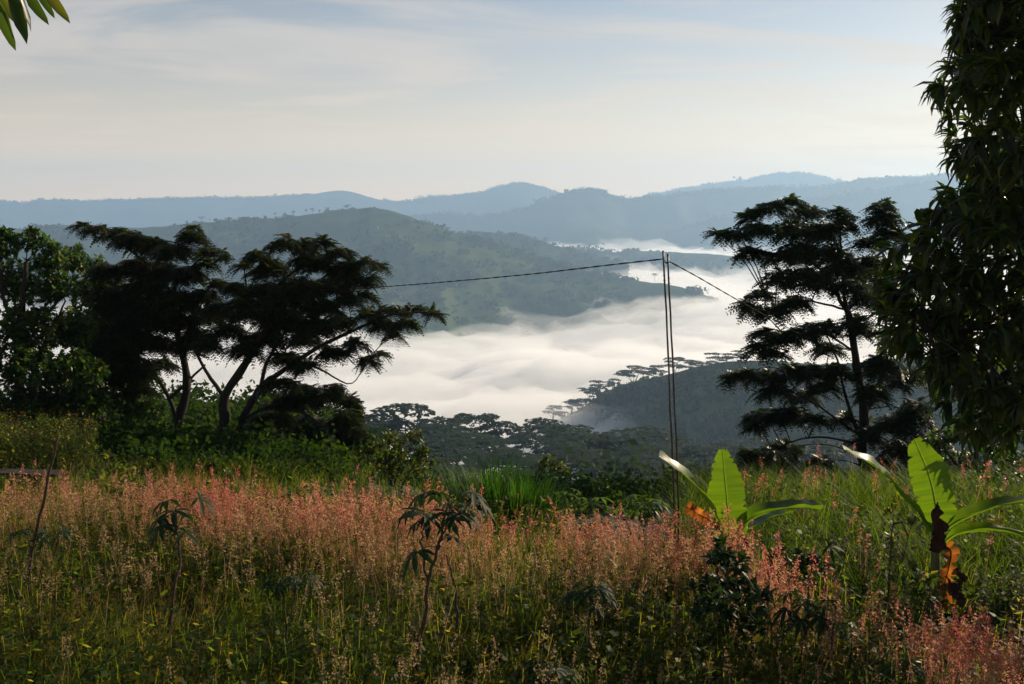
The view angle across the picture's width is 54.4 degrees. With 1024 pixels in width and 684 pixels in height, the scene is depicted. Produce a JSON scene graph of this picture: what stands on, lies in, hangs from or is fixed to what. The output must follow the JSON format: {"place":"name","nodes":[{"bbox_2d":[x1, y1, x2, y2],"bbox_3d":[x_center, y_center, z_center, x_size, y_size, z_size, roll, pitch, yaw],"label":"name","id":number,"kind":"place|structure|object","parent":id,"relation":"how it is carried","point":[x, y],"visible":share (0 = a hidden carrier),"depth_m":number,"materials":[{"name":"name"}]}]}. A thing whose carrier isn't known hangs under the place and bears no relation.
{"place":"outdoors","nodes":[
{"label":"outdoors","id":0,"kind":"place"},
{"bbox_2d":[0,181,561,228],"bbox_3d":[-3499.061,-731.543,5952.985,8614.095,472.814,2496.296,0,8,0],"label":"distant ridge","id":1,"kind":"structure","parent":0,"point":[140,212],"depth_m":6296.67,"materials":[{"name":"blue plant"}]},
{"bbox_2d":[0,207,737,429],"bbox_3d":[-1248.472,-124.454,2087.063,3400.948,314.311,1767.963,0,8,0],"label":"green hill","id":2,"kind":"structure","parent":0,"point":[501,345],"depth_m":1812.86,"materials":[{"name":"green plant"}]},
{"bbox_2d":[0,0,1021,203],"label":"sky","id":3,"kind":"structure","parent":0,"point":[395,100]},
{"bbox_2d":[0,290,1023,683],"bbox_3d":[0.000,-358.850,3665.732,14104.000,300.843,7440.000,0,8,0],"label":"ground","id":4,"kind":"structure","parent":0,"point":[736,338],"depth_m":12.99,"materials":[{"name":"green plant"}]},
{"bbox_2d":[0,468,61,488],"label":"plank bench","id":5,"kind":"object","parent":4,"relation":"on","point":[25,471],"visible":0.45,"depth_m":16.03,"materials":[{"name":"grey wood"}]},
{"bbox_2d":[0,0,69,50],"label":"mango tree","id":6,"kind":"object","parent":4,"relation":"on","point":[16,12],"visible":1,"depth_m":4.84,"materials":[{"name":"green plant"}]},
{"bbox_2d":[0,476,69,500],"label":"leafy weeds","id":7,"kind":"object","parent":4,"relation":"on","point":[22,480],"visible":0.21,"depth_m":16.26,"materials":[{"name":"green plant"}]},
{"bbox_2d":[6,437,75,600],"bbox_3d":[-5.243,2.035,10.999,0.718,2.026,0.490,3,9,20],"label":"cassava plant","id":8,"kind":"object","parent":4,"relation":"on","point":[40,535],"visible":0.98,"depth_m":10.97,"materials":[{"name":"green plant"}]},
{"bbox_2d":[0,404,101,478],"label":"flowering weeds","id":9,"kind":"object","parent":4,"relation":"on","point":[71,441],"visible":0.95,"depth_m":17.62,"materials":[{"name":"green plant"}]},
{"bbox_2d":[0,224,113,437],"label":"broadleaf tree","id":10,"kind":"object","parent":4,"relation":"on","point":[58,370],"visible":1,"depth_m":22.89,"materials":[{"name":"green plant"}]},
{"bbox_2d":[80,448,144,490],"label":"leafy shrub","id":11,"kind":"object","parent":4,"relation":"on","point":[108,454],"visible":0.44,"depth_m":16.45,"materials":[{"name":"green plant"}]},
{"bbox_2d":[56,242,169,435],"bbox_3d":[-10.782,0.173,26.901,3.102,5.740,2.502,0,8,0],"label":"broadleaf tree","id":12,"kind":"object","parent":4,"relation":"on","point":[81,263],"visible":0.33,"depth_m":26.53,"materials":[{"name":"green plant"}]},
{"bbox_2d":[109,418,172,451],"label":"leafy shrub","id":13,"kind":"object","parent":4,"relation":"on","point":[133,427],"visible":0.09,"depth_m":22.65,"materials":[{"name":"green plant"}]},
{"bbox_2d":[47,221,235,430],"bbox_3d":[-9.352,-0.052,25.234,4.813,6.030,3.009,0,8,0],"label":"feathery tree","id":14,"kind":"object","parent":4,"relation":"on","point":[138,304],"visible":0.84,"depth_m":24.84,"materials":[{"name":"green plant"}]},
{"bbox_2d":[134,478,158,500],"bbox_3d":[-5.672,2.354,15.389,0.485,0.513,0.478,-7,11,-41],"label":"tree stump","id":15,"kind":"object","parent":4,"relation":"on","point":[154,481],"visible":0.17,"depth_m":15.33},
{"bbox_2d":[83,452,237,473],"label":"leafy weeds","id":16,"kind":"object","parent":4,"relation":"on","point":[139,463],"visible":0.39,"depth_m":18.15,"materials":[{"name":"green plant"}]},
{"bbox_2d":[143,491,216,660],"bbox_3d":[-3.175,2.331,9.605,0.670,1.737,0.704,0,8,0],"label":"cassava plant","id":17,"kind":"object","parent":4,"relation":"on","point":[159,520],"visible":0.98,"depth_m":9.49,"materials":[{"name":"green plant"}]},
{"bbox_2d":[201,467,250,491],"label":"leafy shrub","id":18,"kind":"object","parent":4,"relation":"on","point":[229,470],"visible":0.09,"depth_m":16.62,"materials":[{"name":"green plant"}]},
{"bbox_2d":[208,461,368,485],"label":"leafy weeds","id":19,"kind":"object","parent":4,"relation":"on","point":[336,479],"visible":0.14,"depth_m":18.57,"materials":[{"name":"green plant"}]},
{"bbox_2d":[256,571,325,671],"bbox_3d":[-2.098,2.729,9.501,0.684,1.076,0.506,0,8,0],"label":"cassava plant","id":20,"kind":"object","parent":4,"relation":"on","point":[288,583],"visible":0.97,"depth_m":9.37,"materials":[{"name":"green plant"}]},
{"bbox_2d":[185,232,449,471],"bbox_3d":[-4.627,0.813,24.034,6.344,6.908,3.043,0,8,0],"label":"feathery tree","id":21,"kind":"object","parent":4,"relation":"on","point":[305,324],"visible":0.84,"depth_m":23.79,"materials":[{"name":"green plant"}]},
{"bbox_2d":[281,451,355,480],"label":"leafy shrub","id":22,"kind":"object","parent":4,"relation":"on","point":[308,456],"visible":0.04,"depth_m":19.38,"materials":[{"name":"green plant"}]},
{"bbox_2d":[0,377,701,516],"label":"undergrowth","id":23,"kind":"object","parent":4,"relation":"on","point":[192,439],"visible":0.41,"depth_m":20.25,"materials":[{"name":"green plant"}]},
{"bbox_2d":[350,429,436,489],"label":"leafy shrub","id":24,"kind":"object","parent":4,"relation":"on","point":[390,437],"visible":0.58,"depth_m":21.57,"materials":[{"name":"green plant"}]},
{"bbox_2d":[363,403,478,446],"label":"flat topped tree","id":25,"kind":"object","parent":4,"relation":"on","point":[394,422],"visible":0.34,"depth_m":305.47,"materials":[{"name":"green plant"}]},
{"bbox_2d":[378,416,471,462],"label":"flat topped tree","id":26,"kind":"object","parent":4,"relation":"on","point":[433,426],"visible":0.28,"depth_m":277.42,"materials":[{"name":"green plant"}]},
{"bbox_2d":[392,488,495,683],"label":"cassava plant","id":27,"kind":"object","parent":4,"relation":"on","point":[448,522],"visible":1,"depth_m":8.96,"materials":[{"name":"green plant"}]},
{"bbox_2d":[422,462,475,479],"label":"flat topped tree","id":28,"kind":"object","parent":4,"relation":"on","point":[450,465],"visible":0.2,"depth_m":164.91,"materials":[{"name":"green plant"}]},
{"bbox_2d":[446,555,459,644],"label":"cassava plant","id":29,"kind":"object","parent":4,"relation":"on","point":[456,608],"visible":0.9,"depth_m":9.84,"materials":[{"name":"plant"}]},
{"bbox_2d":[1,379,906,486],"bbox_3d":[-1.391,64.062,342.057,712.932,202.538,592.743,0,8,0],"label":"undergrowth","id":30,"kind":"object","parent":4,"relation":"on","point":[626,465],"visible":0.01,"depth_m":157.77,"materials":[{"name":"green plant"}]},
{"bbox_2d":[404,432,515,464],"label":"flat topped tree","id":31,"kind":"object","parent":4,"relation":"on","point":[451,441],"visible":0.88,"depth_m":242.90,"materials":[{"name":"green plant"}]},
{"bbox_2d":[423,447,529,473],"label":"flat topped tree","id":32,"kind":"object","parent":4,"relation":"on","point":[471,456],"visible":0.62,"depth_m":205.39,"materials":[{"name":"green plant"}]},
{"bbox_2d":[445,413,517,471],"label":"flat topped tree","id":33,"kind":"object","parent":4,"relation":"on","point":[488,418],"visible":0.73,"depth_m":333.44,"materials":[{"name":"green plant"}]},
{"bbox_2d":[421,443,561,524],"bbox_3d":[-0.253,2.212,15.072,2.502,1.081,1.750,0,8,0],"label":"grass tussock","id":34,"kind":"object","parent":4,"relation":"on","point":[486,484],"depth_m":15.02,"materials":[{"name":"green plant"}]},
{"bbox_2d":[457,446,552,468],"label":"flat topped tree","id":35,"kind":"object","parent":4,"relation":"on","point":[489,449],"visible":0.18,"depth_m":216.80,"materials":[{"name":"green plant"}]},
{"bbox_2d":[0,443,1023,683],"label":"grass plumes","id":36,"kind":"object","parent":4,"relation":"on","point":[341,519],"depth_m":11.10,"materials":[{"name":"pink plant"}]},
{"bbox_2d":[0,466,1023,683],"bbox_3d":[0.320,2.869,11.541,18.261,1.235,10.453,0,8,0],"label":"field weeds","id":37,"kind":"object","parent":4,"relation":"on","point":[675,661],"visible":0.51,"depth_m":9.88,"materials":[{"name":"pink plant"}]},
{"bbox_2d":[496,435,533,469],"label":"flat topped tree","id":38,"kind":"object","parent":4,"relation":"on","point":[519,446],"visible":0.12,"depth_m":327.46,"materials":[{"name":"green plant"}]},
{"bbox_2d":[479,458,595,531],"bbox_3d":[0.418,2.278,14.657,1.697,0.929,1.632,-3,9,-23],"label":"grass tussock","id":39,"kind":"object","parent":4,"relation":"on","point":[524,499],"depth_m":14.54,"materials":[{"name":"green plant"}]},
{"bbox_2d":[505,417,573,456],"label":"flat topped tree","id":40,"kind":"object","parent":4,"relation":"on","point":[529,433],"visible":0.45,"depth_m":314.93,"materials":[{"name":"green plant"}]},
{"bbox_2d":[502,453,579,480],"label":"flat topped tree","id":41,"kind":"object","parent":4,"relation":"on","point":[535,462],"visible":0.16,"depth_m":185.38,"materials":[{"name":"green plant"}]},
{"bbox_2d":[514,659,585,683],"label":"cassava plant","id":42,"kind":"object","parent":4,"relation":"on","point":[550,668],"visible":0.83,"depth_m":8.62,"materials":[{"name":"green plant"}]},
{"bbox_2d":[533,453,572,487],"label":"leafy shrub","id":43,"kind":"object","parent":4,"relation":"on","point":[550,465],"visible":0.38,"depth_m":20.93,"materials":[{"name":"green plant"}]},
{"bbox_2d":[536,491,579,527],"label":"leafy weeds","id":44,"kind":"object","parent":4,"relation":"on","point":[574,507],"visible":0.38,"depth_m":14.97,"materials":[{"name":"green plant"}]},
{"bbox_2d":[522,438,602,469],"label":"flat topped tree","id":45,"kind":"object","parent":4,"relation":"on","point":[550,444],"visible":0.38,"depth_m":228.71,"materials":[{"name":"green plant"}]},
{"bbox_2d":[534,424,611,468],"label":"flat topped tree","id":46,"kind":"object","parent":4,"relation":"on","point":[568,428],"visible":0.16,"depth_m":295.44,"materials":[{"name":"green plant"}]},
{"bbox_2d":[550,518,595,543],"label":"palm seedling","id":47,"kind":"object","parent":4,"relation":"on","point":[556,523],"visible":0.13,"depth_m":13.64,"materials":[{"name":"green plant"}]},
{"bbox_2d":[545,488,615,522],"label":"cassava plant","id":48,"kind":"object","parent":4,"relation":"on","point":[576,512],"visible":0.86,"depth_m":13.87,"materials":[{"name":"green plant"}]},
{"bbox_2d":[543,448,621,480],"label":"flat topped tree","id":49,"kind":"object","parent":4,"relation":"on","point":[573,461],"visible":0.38,"depth_m":186.40,"materials":[{"name":"green plant"}]},
{"bbox_2d":[558,578,618,680],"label":"cassava plant","id":50,"kind":"object","parent":4,"relation":"on","point":[574,595],"visible":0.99,"depth_m":9.14,"materials":[{"name":"green plant"}]},
{"bbox_2d":[567,545,617,577],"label":"cassava plant","id":51,"kind":"object","parent":4,"relation":"on","point":[583,558],"visible":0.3,"depth_m":11.73,"materials":[{"name":"green plant"}]},
{"bbox_2d":[551,425,685,462],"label":"flat topped tree","id":52,"kind":"object","parent":4,"relation":"on","point":[623,438],"visible":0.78,"depth_m":264.40,"materials":[{"name":"green plant"}]},
{"bbox_2d":[591,455,661,476],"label":"flat topped tree","id":53,"kind":"object","parent":4,"relation":"on","point":[622,461],"visible":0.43,"depth_m":175.31,"materials":[{"name":"green plant"}]},
{"bbox_2d":[608,494,669,554],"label":"cassava plant","id":54,"kind":"object","parent":4,"relation":"on","point":[637,510],"visible":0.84,"depth_m":12.76,"materials":[{"name":"green plant"}]},
{"bbox_2d":[610,441,685,459],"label":"flat topped tree","id":55,"kind":"object","parent":4,"relation":"on","point":[625,449],"visible":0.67,"depth_m":243.77,"materials":[{"name":"green plant"}]},
{"bbox_2d":[628,454,702,473],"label":"flat topped tree","id":56,"kind":"object","parent":4,"relation":"on","point":[650,456],"visible":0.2,"depth_m":205.57,"materials":[{"name":"green plant"}]},
{"bbox_2d":[662,251,676,558],"bbox_3d":[1.903,1.035,11.960,0.291,4.253,0.036,0,8,0],"label":"cable pole","id":57,"kind":"object","parent":4,"relation":"on","point":[664,275],"visible":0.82,"depth_m":11.88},
{"bbox_2d":[286,259,661,295],"bbox_3d":[-2.303,-1.021,18.519,0.466,1.815,15.776,-5,9,-32],"label":"twisted cable","id":58,"kind":"object","parent":57,"relation":"attached to","point":[496,277],"visible":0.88,"depth_m":15.04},
{"bbox_2d":[667,254,678,550],"bbox_3d":[1.956,1.045,12.026,0.268,4.214,0.064,0,8,0],"label":"cable pole","id":59,"kind":"object","parent":4,"relation":"on","point":[668,278],"visible":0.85,"depth_m":11.96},
{"bbox_2d":[670,262,846,355],"bbox_3d":[4.389,-0.341,16.799,0.436,2.618,11.064,4,9,29],"label":"twisted cable","id":60,"kind":"object","parent":59,"relation":"attached to","point":[748,305],"visible":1,"depth_m":15.68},
{"bbox_2d":[647,436,705,462],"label":"flat topped tree","id":61,"kind":"object","parent":4,"relation":"on","point":[687,440],"visible":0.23,"depth_m":336.15,"materials":[{"name":"green plant"}]},
{"bbox_2d":[661,465,691,485],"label":"leafy shrub","id":62,"kind":"object","parent":4,"relation":"on","point":[668,472],"visible":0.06,"depth_m":21.68,"materials":[{"name":"green plant"}]},
{"bbox_2d":[653,457,737,480],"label":"flat topped tree","id":63,"kind":"object","parent":4,"relation":"on","point":[696,462],"visible":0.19,"depth_m":185.09,"materials":[{"name":"green plant"}]},
{"bbox_2d":[670,444,722,466],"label":"flat topped tree","id":64,"kind":"object","parent":4,"relation":"on","point":[699,456],"visible":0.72,"depth_m":307.90,"materials":[{"name":"green plant"}]},
{"bbox_2d":[697,439,745,461],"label":"flat topped tree","id":65,"kind":"object","parent":4,"relation":"on","point":[727,443],"visible":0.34,"depth_m":350.75,"materials":[{"name":"green plant"}]},
{"bbox_2d":[681,531,771,651],"bbox_3d":[2.050,2.610,9.472,0.886,1.641,1.329,0,8,0],"label":"leafy shrub","id":66,"kind":"object","parent":4,"relation":"on","point":[721,555],"visible":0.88,"depth_m":9.45,"materials":[{"name":"green plant"}]},
{"bbox_2d":[659,449,823,575],"bbox_3d":[2.563,2.079,11.707,1.946,1.857,0.956,-1,8,-7],"label":"banana plant","id":67,"kind":"object","parent":4,"relation":"on","point":[726,485],"visible":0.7,"depth_m":11.59,"materials":[{"name":"green plant"}]},
{"bbox_2d":[727,445,759,455],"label":"flat topped tree","id":68,"kind":"object","parent":4,"relation":"on","point":[750,447],"visible":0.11,"depth_m":287.97,"materials":[{"name":"green plant"}]},
{"bbox_2d":[745,437,806,457],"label":"flat topped tree","id":69,"kind":"object","parent":4,"relation":"on","point":[763,441],"visible":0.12,"depth_m":340.80,"materials":[{"name":"green plant"}]},
{"bbox_2d":[764,543,836,589],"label":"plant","id":70,"kind":"object","parent":4,"relation":"on","point":[804,558],"visible":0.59,"depth_m":11.03,"materials":[{"name":"green plant"}]},
{"bbox_2d":[759,538,847,681],"bbox_3d":[2.735,2.558,9.343,0.761,1.428,0.684,0,8,0],"label":"cassava plant","id":71,"kind":"object","parent":4,"relation":"on","point":[817,616],"visible":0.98,"depth_m":9.22,"materials":[{"name":"green plant"}]},
{"bbox_2d":[791,445,845,465],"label":"flat topped tree","id":72,"kind":"object","parent":4,"relation":"on","point":[811,450],"visible":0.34,"depth_m":274.99,"materials":[{"name":"green plant"}]},
{"bbox_2d":[700,192,957,482],"bbox_3d":[7.022,0.422,21.933,6.080,7.361,2.836,0,8,0],"label":"feathery tree","id":73,"kind":"object","parent":4,"relation":"on","point":[850,282],"visible":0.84,"depth_m":21.48,"materials":[{"name":"green plant"}]},
{"bbox_2d":[643,451,1023,632],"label":"tall grass","id":74,"kind":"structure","parent":4,"relation":"on","point":[857,489],"depth_m":13.36,"materials":[{"name":"green plant"}]},
{"bbox_2d":[804,439,868,465],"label":"flat topped tree","id":75,"kind":"object","parent":4,"relation":"on","point":[815,442],"visible":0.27,"depth_m":307.85,"materials":[{"name":"green plant"}]},
{"bbox_2d":[814,620,862,663],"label":"cassava plant","id":76,"kind":"object","parent":4,"relation":"on","point":[848,623],"visible":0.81,"depth_m":9.09,"materials":[{"name":"green plant"}]},
{"bbox_2d":[819,532,895,616],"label":"leafy weeds","id":77,"kind":"object","parent":4,"relation":"on","point":[873,552],"visible":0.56,"depth_m":11.65,"materials":[{"name":"green plant"}]},
{"bbox_2d":[877,506,925,642],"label":"slender shrub","id":78,"kind":"object","parent":4,"relation":"on","point":[891,542],"visible":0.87,"depth_m":10.00,"materials":[{"name":"green plant"}]},
{"bbox_2d":[873,651,934,683],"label":"cassava plant","id":79,"kind":"object","parent":4,"relation":"on","point":[888,670],"visible":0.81,"depth_m":8.63,"materials":[{"name":"green plant"}]},
{"bbox_2d":[906,570,949,655],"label":"leafy plant","id":80,"kind":"object","parent":4,"relation":"on","point":[918,589],"visible":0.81,"depth_m":9.83,"materials":[{"name":"green plant"}]},
{"bbox_2d":[842,437,1023,635],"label":"banana plant","id":81,"kind":"object","parent":4,"relation":"on","point":[938,513],"visible":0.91,"depth_m":10.23,"materials":[{"name":"green plant"}]},
{"bbox_2d":[861,0,1023,464],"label":"mango tree","id":82,"kind":"object","parent":4,"relation":"on","point":[985,218],"visible":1,"depth_m":7.93,"materials":[{"name":"green plant"}]},
{"bbox_2d":[923,420,1023,479],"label":"broadleaf tree","id":83,"kind":"object","parent":4,"relation":"on","point":[944,436],"visible":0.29,"depth_m":20.34,"materials":[{"name":"green plant"}]},
{"bbox_2d":[952,466,1023,504],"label":"leafy shrub","id":84,"kind":"object","parent":4,"relation":"on","point":[981,470],"visible":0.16,"depth_m":16.26,"materials":[{"name":"green plant"}]},
{"bbox_2d":[961,559,1023,643],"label":"leafy weeds","id":85,"kind":"object","parent":4,"relation":"on","point":[1014,583],"visible":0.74,"depth_m":10.55,"materials":[{"name":"green plant"}]},
{"bbox_2d":[454,230,631,277],"bbox_3d":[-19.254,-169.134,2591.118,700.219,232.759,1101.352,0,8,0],"label":"back shoulder","id":86,"kind":"object","parent":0,"point":[544,248],"visible":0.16,"depth_m":2630.84},
{"bbox_2d":[410,172,954,251],"bbox_3d":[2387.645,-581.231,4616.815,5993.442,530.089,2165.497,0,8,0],"label":"peaked ridge","id":87,"kind":"structure","parent":0,"point":[586,217],"depth_m":4669.26,"materials":[{"name":"blue plant"}]},
{"bbox_2d":[562,243,811,328],"bbox_3d":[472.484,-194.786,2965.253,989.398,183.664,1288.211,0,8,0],"label":"fog","id":88,"kind":"structure","parent":0,"point":[735,281],"depth_m":2839.10,"materials":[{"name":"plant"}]},
{"bbox_2d":[630,171,844,198],"bbox_3d":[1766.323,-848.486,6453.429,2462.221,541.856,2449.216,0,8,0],"label":"ridge","id":89,"kind":"structure","parent":0,"point":[797,178],"depth_m":6755.31,"materials":[{"name":"blue plant"}]},
{"bbox_2d":[482,358,1023,485],"bbox_3d":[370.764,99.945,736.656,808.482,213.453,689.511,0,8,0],"label":"ridge","id":90,"kind":"structure","parent":0,"point":[707,410],"depth_m":734.41,"materials":[{"name":"green plant"}]},
{"bbox_2d":[542,405,562,423],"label":"flat topped tree","id":91,"kind":"object","parent":90,"relation":"on","point":[553,407],"visible":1,"depth_m":921.76,"materials":[{"name":"green plant"}]},
{"bbox_2d":[552,411,572,422],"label":"flat topped tree","id":92,"kind":"object","parent":90,"relation":"on","point":[560,413],"visible":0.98,"depth_m":917.45,"materials":[{"name":"green plant"}]},
{"bbox_2d":[562,401,581,426],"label":"flat topped tree","id":93,"kind":"object","parent":90,"relation":"on","point":[577,404],"visible":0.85,"depth_m":893.69,"materials":[{"name":"green plant"}]},
{"bbox_2d":[568,398,588,423],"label":"flat topped tree","id":94,"kind":"object","parent":90,"relation":"on","point":[580,400],"visible":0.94,"depth_m":890.58,"materials":[{"name":"green plant"}]},
{"bbox_2d":[577,387,601,417],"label":"flat topped tree","id":95,"kind":"object","parent":90,"relation":"on","point":[586,390],"visible":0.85,"depth_m":874.24,"materials":[{"name":"green plant"}]},
{"bbox_2d":[588,380,606,413],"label":"flat topped tree","id":96,"kind":"object","parent":90,"relation":"on","point":[599,386],"visible":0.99,"depth_m":860.70,"materials":[{"name":"green plant"}]},
{"bbox_2d":[603,378,626,392],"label":"flat topped tree","id":97,"kind":"object","parent":90,"relation":"on","point":[610,383],"visible":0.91,"depth_m":846.84,"materials":[{"name":"green plant"}]},
{"bbox_2d":[613,365,648,393],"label":"flat topped tree","id":98,"kind":"object","parent":90,"relation":"on","point":[628,373],"visible":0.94,"depth_m":824.15,"materials":[{"name":"green plant"}]},
{"bbox_2d":[644,365,667,389],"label":"flat topped tree","id":99,"kind":"object","parent":90,"relation":"on","point":[654,370],"visible":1,"depth_m":809.15,"materials":[{"name":"green plant"}]},
{"bbox_2d":[662,357,687,384],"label":"flat topped tree","id":100,"kind":"object","parent":90,"relation":"on","point":[679,366],"visible":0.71,"depth_m":788.46,"materials":[{"name":"green plant"}]},
{"bbox_2d":[684,360,706,374],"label":"flat topped tree","id":101,"kind":"object","parent":90,"relation":"on","point":[690,362],"visible":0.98,"depth_m":772.50,"materials":[{"name":"green plant"}]},
{"bbox_2d":[703,352,727,370],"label":"flat topped tree","id":102,"kind":"object","parent":90,"relation":"on","point":[715,357],"visible":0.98,"depth_m":750.55,"materials":[{"name":"green plant"}]},
{"bbox_2d":[721,350,750,364],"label":"flat topped tree","id":103,"kind":"object","parent":90,"relation":"on","point":[728,357],"visible":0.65,"depth_m":731.50,"materials":[{"name":"green plant"}]},
{"bbox_2d":[654,175,1016,291],"bbox_3d":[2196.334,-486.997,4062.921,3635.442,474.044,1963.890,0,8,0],"label":"side spur","id":104,"kind":"structure","parent":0,"point":[910,198],"depth_m":4221.70,"materials":[{"name":"blue plant"}]}
]}

